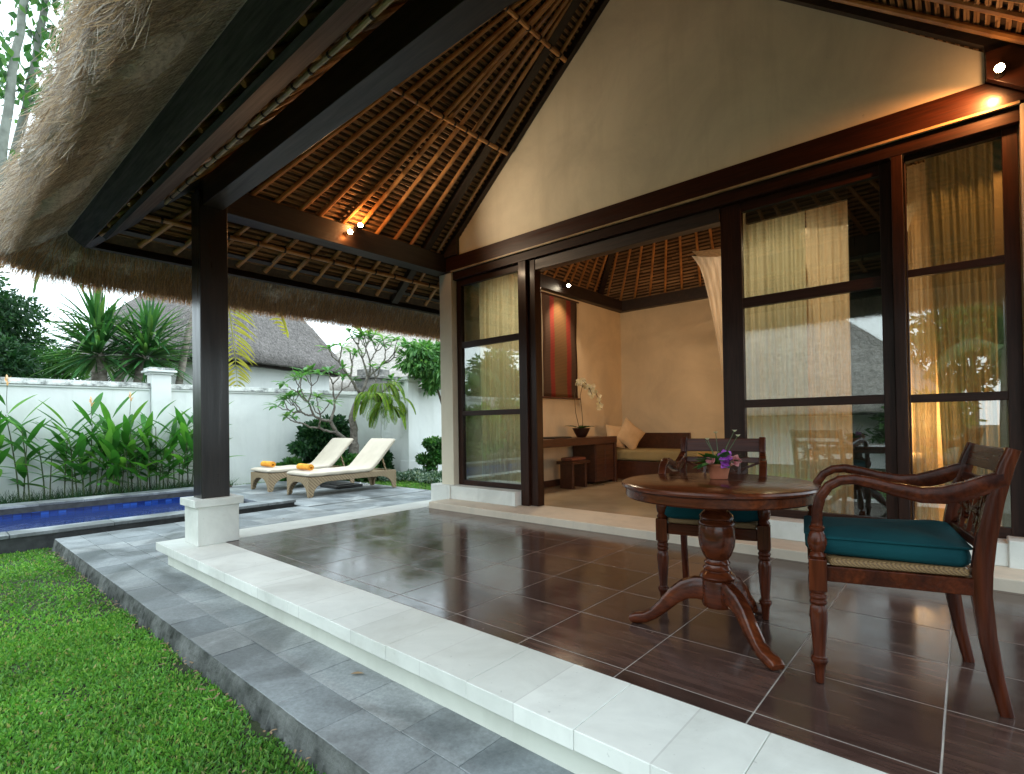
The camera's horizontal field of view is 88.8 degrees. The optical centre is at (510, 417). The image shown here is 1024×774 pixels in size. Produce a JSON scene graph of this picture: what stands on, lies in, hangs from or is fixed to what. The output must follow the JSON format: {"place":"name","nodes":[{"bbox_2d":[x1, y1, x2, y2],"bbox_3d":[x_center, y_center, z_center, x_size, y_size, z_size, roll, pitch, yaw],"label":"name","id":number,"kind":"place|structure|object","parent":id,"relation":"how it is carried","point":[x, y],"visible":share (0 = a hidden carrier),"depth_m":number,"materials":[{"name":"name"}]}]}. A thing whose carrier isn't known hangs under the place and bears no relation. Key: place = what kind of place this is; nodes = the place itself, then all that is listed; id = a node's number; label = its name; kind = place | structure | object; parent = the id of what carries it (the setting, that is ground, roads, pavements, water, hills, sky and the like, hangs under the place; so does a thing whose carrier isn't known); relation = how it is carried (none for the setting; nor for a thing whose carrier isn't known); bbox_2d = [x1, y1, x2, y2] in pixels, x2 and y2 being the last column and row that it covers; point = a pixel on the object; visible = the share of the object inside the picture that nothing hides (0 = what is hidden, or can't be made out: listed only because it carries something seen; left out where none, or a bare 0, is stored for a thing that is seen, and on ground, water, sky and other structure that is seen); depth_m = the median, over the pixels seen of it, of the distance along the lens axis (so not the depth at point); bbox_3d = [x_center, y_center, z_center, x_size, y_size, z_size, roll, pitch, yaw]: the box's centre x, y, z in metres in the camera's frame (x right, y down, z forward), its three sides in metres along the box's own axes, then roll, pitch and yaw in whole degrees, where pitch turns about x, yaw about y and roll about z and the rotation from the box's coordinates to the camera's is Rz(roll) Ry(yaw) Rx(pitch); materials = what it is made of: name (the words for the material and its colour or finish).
{"place":"outdoors","nodes":[
{"label":"outdoors","id":0,"kind":"place"},
{"bbox_2d":[0,0,366,378],"label":"sky","id":1,"kind":"structure","parent":0,"point":[331,334],"materials":[{"name":"white"}]},
{"bbox_2d":[0,479,432,773],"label":"ground","id":2,"kind":"structure","parent":0,"point":[255,725],"depth_m":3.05,"materials":[{"name":"green plant"}]},
{"bbox_2d":[0,328,48,378],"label":"leafy tree","id":3,"kind":"object","parent":2,"relation":"on","point":[14,358],"visible":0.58,"depth_m":10.95,"materials":[{"name":"green plant"}]},
{"bbox_2d":[0,266,58,377],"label":"leafy tree","id":4,"kind":"object","parent":2,"relation":"on","point":[14,319],"visible":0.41,"depth_m":12.50,"materials":[{"name":"green plant"}]},
{"bbox_2d":[0,0,71,199],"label":"slender tree","id":5,"kind":"object","parent":2,"relation":"on","point":[12,57],"visible":0.54,"depth_m":10.24,"materials":[{"name":"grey plant"}]},
{"bbox_2d":[0,0,72,187],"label":"slender tree","id":6,"kind":"object","parent":2,"relation":"on","point":[39,36],"visible":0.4,"depth_m":10.66,"materials":[{"name":"green plant"}]},
{"bbox_2d":[35,343,90,380],"bbox_3d":[-11.105,-0.046,13.007,1.570,3.728,1.533,-1,-1,41],"label":"leafy tree","id":7,"kind":"object","parent":2,"relation":"on","point":[51,364],"visible":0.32,"depth_m":12.73,"materials":[{"name":"green plant"}]},
{"bbox_2d":[33,274,101,380],"bbox_3d":[-9.930,-1.593,12.562,3.142,6.596,2.514,-1,-1,21],"label":"coconut palm","id":8,"kind":"object","parent":2,"relation":"on","point":[94,376],"visible":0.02,"depth_m":12.16,"materials":[{"name":"green plant"}]},
{"bbox_2d":[24,283,163,382],"bbox_3d":[-8.904,-0.726,11.305,2.684,4.806,2.541,-1,-1,41],"label":"sword leaf plant","id":9,"kind":"object","parent":2,"relation":"on","point":[99,337],"visible":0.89,"depth_m":11.01,"materials":[{"name":"green plant"}]},
{"bbox_2d":[0,478,234,503],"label":"border grass","id":10,"kind":"structure","parent":2,"relation":"on","point":[136,488],"depth_m":9.66,"materials":[{"name":"green plant"}]},
{"bbox_2d":[0,410,13,476],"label":"heliconia","id":11,"kind":"object","parent":10,"relation":"on","point":[4,453],"visible":0.97,"depth_m":8.63,"materials":[{"name":"green plant"}]},
{"bbox_2d":[0,374,53,501],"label":"heliconia","id":12,"kind":"object","parent":10,"relation":"on","point":[18,468],"visible":0.89,"depth_m":9.06,"materials":[{"name":"green plant"}]},
{"bbox_2d":[9,422,86,499],"bbox_3d":[-8.238,0.749,9.270,0.681,1.526,1.286,-1,-1,41],"label":"heliconia","id":13,"kind":"object","parent":10,"relation":"on","point":[29,445],"visible":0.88,"depth_m":9.24,"materials":[{"name":"green plant"}]},
{"bbox_2d":[28,400,106,496],"bbox_3d":[-7.935,0.596,9.432,1.021,1.826,1.218,-1,-1,41],"label":"heliconia","id":14,"kind":"object","parent":10,"relation":"on","point":[60,447],"visible":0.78,"depth_m":9.45,"materials":[{"name":"green plant"}]},
{"bbox_2d":[35,392,120,496],"bbox_3d":[-7.880,0.502,9.678,0.839,2.019,1.411,-1,-1,18],"label":"heliconia","id":15,"kind":"object","parent":10,"relation":"on","point":[95,404],"visible":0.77,"depth_m":9.64,"materials":[{"name":"green plant"}]},
{"bbox_2d":[85,391,135,494],"bbox_3d":[-7.585,0.476,9.976,0.836,2.069,1.198,-1,-1,-20],"label":"heliconia","id":16,"kind":"object","parent":10,"relation":"on","point":[108,424],"visible":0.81,"depth_m":9.81,"materials":[{"name":"green plant"}]},
{"bbox_2d":[91,392,161,492],"bbox_3d":[-7.540,0.497,10.113,0.979,2.027,1.258,-1,-1,17],"label":"heliconia","id":17,"kind":"object","parent":10,"relation":"on","point":[119,461],"visible":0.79,"depth_m":10.03,"materials":[{"name":"green plant"}]},
{"bbox_2d":[108,422,165,491],"bbox_3d":[-7.493,0.763,10.334,1.068,1.499,1.047,-1,-1,24],"label":"heliconia","id":18,"kind":"object","parent":10,"relation":"on","point":[132,445],"visible":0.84,"depth_m":10.24,"materials":[{"name":"green plant"}]},
{"bbox_2d":[131,400,189,490],"bbox_3d":[-7.212,0.569,10.525,1.276,1.883,0.740,-1,-1,-13],"label":"heliconia","id":19,"kind":"object","parent":10,"relation":"on","point":[148,423],"visible":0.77,"depth_m":10.52,"materials":[{"name":"green plant"}]},
{"bbox_2d":[149,406,192,487],"bbox_3d":[-6.857,0.637,10.750,1.124,1.741,1.282,-1,-1,41],"label":"heliconia","id":20,"kind":"object","parent":10,"relation":"on","point":[183,443],"visible":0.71,"depth_m":10.68,"materials":[{"name":"green plant"}]},
{"bbox_2d":[164,410,192,486],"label":"heliconia","id":21,"kind":"object","parent":10,"relation":"on","point":[189,440],"visible":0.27,"depth_m":10.96,"materials":[{"name":"green plant"}]},
{"bbox_2d":[0,496,239,518],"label":"pool basin","id":22,"kind":"object","parent":2,"relation":"in","point":[81,508],"depth_m":9.04,"materials":[{"name":"blue tile"}]},
{"bbox_2d":[0,500,184,531],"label":"pool water","id":23,"kind":"structure","parent":22,"relation":"in","point":[30,522],"depth_m":8.44,"materials":[{"name":"blue liquid"}]},
{"bbox_2d":[0,491,293,553],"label":"pool kerb","id":24,"kind":"structure","parent":22,"relation":"on","point":[20,544],"depth_m":7.12,"materials":[{"name":"stone"}]},
{"bbox_2d":[0,487,295,539],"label":"pool edge","id":25,"kind":"object","parent":24,"relation":"on","point":[253,501],"visible":0.78,"depth_m":8.07,"materials":[{"name":"grey stone"}]},
{"bbox_2d":[82,293,192,384],"bbox_3d":[-8.203,-0.650,11.812,2.436,4.649,2.552,-1,-1,41],"label":"sword leaf plant","id":26,"kind":"object","parent":2,"relation":"on","point":[149,315],"visible":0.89,"depth_m":11.64,"materials":[{"name":"green plant"}]},
{"bbox_2d":[68,293,345,389],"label":"neighbour house","id":27,"kind":"structure","parent":2,"relation":"on","point":[278,353],"depth_m":17.32,"materials":[{"name":"grey wood"}]},
{"bbox_2d":[52,539,368,773],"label":"path edge","id":28,"kind":"object","parent":2,"relation":"on","point":[269,715],"visible":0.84,"depth_m":2.68,"materials":[{"name":"stone"}]},
{"bbox_2d":[0,367,441,501],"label":"garden wall","id":29,"kind":"structure","parent":2,"relation":"on","point":[258,434],"depth_m":11.15,"materials":[{"name":"white paint"}]},
{"bbox_2d":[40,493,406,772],"bbox_3d":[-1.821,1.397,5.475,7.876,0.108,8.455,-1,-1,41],"label":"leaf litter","id":30,"kind":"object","parent":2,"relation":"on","point":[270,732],"visible":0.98,"depth_m":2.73,"materials":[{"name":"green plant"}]},
{"bbox_2d":[175,306,288,386],"bbox_3d":[-7.394,-1.450,12.791,3.180,6.245,3.263,-1,-1,22],"label":"coconut palm","id":31,"kind":"object","parent":2,"relation":"on","point":[182,364],"visible":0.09,"depth_m":13.10,"materials":[{"name":"green plant"}]},
{"bbox_2d":[276,456,308,480],"bbox_3d":[-5.229,1.304,12.593,0.867,0.798,0.797,-1,-1,-14],"label":"broadleaf plant","id":32,"kind":"object","parent":2,"relation":"on","point":[294,460],"visible":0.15,"depth_m":12.42,"materials":[{"name":"green plant"}]},
{"bbox_2d":[285,413,349,464],"bbox_3d":[-4.798,0.792,13.139,1.134,1.796,1.824,-1,-1,41],"label":"leafy bush","id":33,"kind":"object","parent":2,"relation":"on","point":[308,444],"visible":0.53,"depth_m":12.83,"materials":[{"name":"green plant"}]},
{"bbox_2d":[263,326,414,453],"bbox_3d":[-4.052,-0.347,12.877,1.704,4.075,3.965,-1,-1,41],"label":"frangipani tree","id":34,"kind":"object","parent":2,"relation":"on","point":[354,446],"visible":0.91,"depth_m":12.82,"materials":[{"name":"green plant"}]},
{"bbox_2d":[353,380,415,429],"bbox_3d":[-3.334,-0.310,13.390,1.159,1.289,1.728,-1,-1,41],"label":"hanging fern","id":35,"kind":"object","parent":34,"relation":"hanging from","point":[379,398],"visible":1,"depth_m":13.20,"materials":[{"name":"green plant"}]},
{"bbox_2d":[335,450,378,482],"bbox_3d":[-3.820,1.240,12.725,1.141,0.922,1.231,-1,-1,41],"label":"broadleaf plant","id":36,"kind":"object","parent":2,"relation":"on","point":[349,458],"visible":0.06,"depth_m":12.51,"materials":[{"name":"green plant"}]},
{"bbox_2d":[329,329,440,390],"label":"neighbour house","id":37,"kind":"structure","parent":2,"relation":"on","point":[378,357],"depth_m":24.77,"materials":[{"name":"white paint"}]},
{"bbox_2d":[377,450,394,468],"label":"dark shrub","id":38,"kind":"object","parent":2,"relation":"on","point":[388,457],"visible":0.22,"depth_m":13.92,"materials":[{"name":"green plant"}]},
{"bbox_2d":[375,467,441,482],"bbox_3d":[-2.163,1.427,12.678,2.721,0.364,1.691,-1,-1,41],"label":"ground cover","id":39,"kind":"object","parent":2,"relation":"on","point":[419,475],"visible":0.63,"depth_m":12.52,"materials":[{"name":"green plant"}]},
{"bbox_2d":[389,338,440,402],"bbox_3d":[-2.042,-0.372,14.215,1.924,3.901,2.312,-1,-1,41],"label":"weeping tree","id":40,"kind":"object","parent":2,"relation":"on","point":[422,360],"visible":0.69,"depth_m":13.69,"materials":[{"name":"green plant"}]},
{"bbox_2d":[415,436,441,471],"bbox_3d":[-2.068,1.054,13.725,0.813,1.200,0.856,-1,-1,41],"label":"sparse shrub","id":41,"kind":"object","parent":2,"relation":"on","point":[432,458],"visible":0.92,"depth_m":13.56,"materials":[{"name":"green plant"}]},
{"bbox_2d":[0,0,1023,773],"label":"villa","id":42,"kind":"object","parent":2,"relation":"on","point":[616,164],"visible":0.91,"depth_m":4.15,"materials":[{"name":"brown tile"}]},
{"bbox_2d":[344,229,352,235],"bbox_3d":[-1.841,-2.107,5.944,0.121,0.071,0.074,-1,-1,41],"label":"spotlight","id":43,"kind":"object","parent":42,"relation":"attached to","point":[349,231],"visible":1,"depth_m":5.91,"materials":[{"name":"white metal"}]},
{"bbox_2d":[354,223,362,229],"bbox_3d":[-1.752,-2.212,6.048,0.122,0.060,0.078,-1,-1,41],"label":"spotlight","id":44,"kind":"object","parent":42,"relation":"attached to","point":[359,226],"visible":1,"depth_m":6.03,"materials":[{"name":"white metal"}]},
{"bbox_2d":[456,264,520,489],"bbox_3d":[-0.271,-0.489,6.757,1.147,2.764,0.061,-1,-1,41],"label":"fixed window","id":45,"kind":"structure","parent":42,"relation":"in","point":[461,344],"depth_m":7.04,"materials":[{"name":"brown wood"}]},
{"bbox_2d":[478,272,520,483],"bbox_3d":[-0.079,-0.438,6.740,0.907,2.947,0.069,-1,-1,41],"label":"curtain","id":46,"kind":"object","parent":42,"relation":"hanging from","point":[499,362],"visible":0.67,"depth_m":6.79,"materials":[{"name":"beige fabric"}]},
{"bbox_2d":[541,291,579,399],"bbox_3d":[0.801,-1.121,8.372,0.028,1.645,1.046,-1,-1,41],"label":"wall hanging","id":47,"kind":"object","parent":42,"relation":"attached to","point":[559,314],"depth_m":8.35,"materials":[{"name":"brown fabric"}]},
{"bbox_2d":[556,456,589,488],"bbox_3d":[0.957,0.831,7.957,0.296,0.462,0.480,-1,-1,41],"label":"stool","id":48,"kind":"object","parent":42,"relation":"on","point":[573,471],"visible":1,"depth_m":7.86,"materials":[{"name":"brown wood"}]},
{"bbox_2d":[543,436,616,481],"bbox_3d":[0.745,0.688,7.898,0.480,0.754,2.590,-1,-1,41],"label":"desk","id":49,"kind":"object","parent":42,"relation":"on","point":[599,453],"visible":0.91,"depth_m":8.36,"materials":[{"name":"brown wood"}]},
{"bbox_2d":[543,436,571,438],"bbox_3d":[0.662,0.296,7.814,0.305,0.024,0.436,-1,-1,41],"label":"folder","id":50,"kind":"object","parent":49,"relation":"on","point":[556,437],"visible":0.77,"depth_m":7.68,"materials":[{"name":"black plastic"}]},
{"bbox_2d":[568,378,602,436],"bbox_3d":[1.202,-0.164,8.371,0.457,0.943,0.722,-1,-1,41],"label":"orchid pot","id":51,"kind":"object","parent":49,"relation":"on","point":[581,431],"visible":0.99,"depth_m":8.26,"materials":[{"name":"white plant"}]},
{"bbox_2d":[617,433,713,478],"bbox_3d":[2.530,0.657,8.982,1.744,0.785,0.728,-1,-1,41],"label":"daybed","id":52,"kind":"object","parent":42,"relation":"on","point":[649,453],"visible":0.38,"depth_m":8.92,"materials":[{"name":"brown wood"}]},
{"bbox_2d":[606,425,624,447],"bbox_3d":[1.817,0.327,9.063,0.401,0.401,0.131,4,-11,-29],"label":"cushion","id":53,"kind":"object","parent":52,"relation":"on","point":[613,430],"visible":0.6,"depth_m":9.00,"materials":[{"name":"beige fabric"}]},
{"bbox_2d":[617,418,644,448],"bbox_3d":[2.079,0.306,9.112,0.453,0.453,0.140,38,-21,-8],"label":"cushion","id":54,"kind":"object","parent":52,"relation":"on","point":[630,435],"visible":0.98,"depth_m":9.05,"materials":[{"name":"beige fabric"}]},
{"bbox_2d":[656,437,771,619],"bbox_3d":[1.252,0.605,3.166,0.602,0.957,0.671,-1,-1,28],"label":"armchair","id":55,"kind":"object","parent":42,"relation":"on","point":[683,523],"visible":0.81,"depth_m":3.00,"materials":[{"name":"brown wood"}]},
{"bbox_2d":[621,473,820,670],"bbox_3d":[1.036,0.696,2.627,0.930,0.753,0.930,-1,-1,41],"label":"round table","id":56,"kind":"object","parent":42,"relation":"on","point":[716,584],"visible":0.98,"depth_m":2.54,"materials":[{"name":"brown wood"}]},
{"bbox_2d":[694,430,741,478],"bbox_3d":[1.082,0.191,2.741,0.261,0.256,0.254,-1,-1,-7],"label":"flower pot","id":57,"kind":"object","parent":56,"relation":"on","point":[718,464],"visible":1,"depth_m":2.69,"materials":[{"name":"ceramic"}]},
{"bbox_2d":[743,211,809,510],"bbox_3d":[2.361,-0.520,4.697,0.541,2.991,0.081,-1,-1,41],"label":"curtain","id":58,"kind":"object","parent":42,"relation":"hanging from","point":[776,334],"visible":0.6,"depth_m":4.66,"materials":[{"name":"beige fabric"}]},
{"bbox_2d":[720,161,898,518],"bbox_3d":[2.440,-0.547,4.391,1.273,2.784,0.061,-1,-1,41],"label":"fixed window","id":59,"kind":"structure","parent":42,"relation":"in","point":[734,303],"depth_m":4.40,"materials":[{"name":"brown wood"}]},
{"bbox_2d":[692,203,942,510],"bbox_3d":[3.925,-0.539,6.417,2.503,3.078,2.381,-1,-1,41],"label":"curtain","id":60,"kind":"object","parent":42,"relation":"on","point":[708,262],"visible":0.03,"depth_m":6.25,"materials":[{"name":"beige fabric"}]},
{"bbox_2d":[806,201,853,514],"bbox_3d":[2.716,-0.506,4.434,0.323,2.947,0.054,-1,-1,41],"label":"curtain","id":61,"kind":"object","parent":42,"relation":"hanging from","point":[829,330],"visible":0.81,"depth_m":4.44,"materials":[{"name":"beige fabric"}]},
{"bbox_2d":[804,442,1021,717],"bbox_3d":[1.624,0.589,2.207,0.671,0.957,0.602,-1,-1,29],"label":"armchair","id":62,"kind":"object","parent":42,"relation":"on","point":[928,555],"visible":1,"depth_m":2.02,"materials":[{"name":"brown wood"}]},
{"bbox_2d":[907,162,938,520],"bbox_3d":[3.216,-0.518,4.079,0.148,2.947,0.055,-1,-1,41],"label":"curtain","id":63,"kind":"object","parent":42,"relation":"hanging from","point":[923,363],"visible":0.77,"depth_m":4.08,"materials":[{"name":"beige fabric"}]},
{"bbox_2d":[925,142,997,522],"bbox_3d":[3.336,-0.544,3.871,0.375,2.991,0.097,-1,-1,41],"label":"curtain","id":64,"kind":"object","parent":42,"relation":"hanging from","point":[959,194],"visible":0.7,"depth_m":3.86,"materials":[{"name":"beige fabric"}]},
{"bbox_2d":[903,126,1023,538],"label":"fixed window","id":65,"kind":"structure","parent":42,"relation":"in","point":[1011,259],"depth_m":3.54,"materials":[{"name":"brown wood"}]},
{"bbox_2d":[994,61,1006,78],"bbox_3d":[3.176,-2.265,3.393,0.062,0.075,0.121,-1,-1,41],"label":"spotlight","id":66,"kind":"object","parent":42,"relation":"attached to","point":[999,68],"visible":1,"depth_m":3.37,"materials":[{"name":"white metal"}]},
{"bbox_2d":[55,480,574,773],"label":"paved path","id":67,"kind":"structure","parent":0,"point":[369,721],"depth_m":2.81,"materials":[{"name":"grey stone"}]},
{"bbox_2d":[251,438,353,491],"bbox_3d":[-4.429,0.964,11.213,0.837,1.002,1.906,-1,-1,41],"label":"sun lounger","id":68,"kind":"object","parent":67,"relation":"on","point":[331,452],"visible":0.77,"depth_m":11.11,"materials":[{"name":"white fabric"}]},
{"bbox_2d":[260,461,275,466],"bbox_3d":[-4.969,0.948,10.700,0.460,0.117,0.122,-1,-1,41],"label":"rolled towel","id":69,"kind":"object","parent":68,"relation":"on","point":[268,463],"visible":1,"depth_m":10.61,"materials":[{"name":"yellow fabric"}]},
{"bbox_2d":[287,438,395,497],"bbox_3d":[-3.291,0.936,10.289,0.837,1.002,1.906,-1,-1,41],"label":"sun lounger","id":70,"kind":"object","parent":67,"relation":"on","point":[368,458],"visible":1,"depth_m":10.21,"materials":[{"name":"white fabric"}]},
{"bbox_2d":[296,463,313,470],"bbox_3d":[-3.850,0.921,9.781,0.460,0.117,0.122,-1,-1,41],"label":"rolled towel","id":71,"kind":"object","parent":70,"relation":"on","point":[301,466],"visible":1,"depth_m":9.69,"materials":[{"name":"yellow fabric"}]},
{"bbox_2d":[320,482,362,488],"bbox_3d":[-3.555,1.412,10.975,0.654,0.072,0.610,-1,-1,41],"label":"parasol base","id":72,"kind":"object","parent":67,"relation":"on","point":[340,485],"visible":1,"depth_m":10.81,"materials":[{"name":"grey stone"}]},
{"bbox_2d":[352,368,396,437],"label":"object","id":73,"kind":"object","parent":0,"point":[361,374],"visible":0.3,"depth_m":15.83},
{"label":"paving base","id":74,"kind":"structure","parent":0,"visible":0},
{"bbox_2d":[309,490,428,506],"bbox_3d":[-2.404,1.425,9.219,0.030,0.029,2.442,-1,-1,41],"label":"drain slot","id":75,"kind":"object","parent":74,"relation":"on","point":[368,498],"visible":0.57,"depth_m":9.07,"materials":[{"name":"black stone"}]}
]}

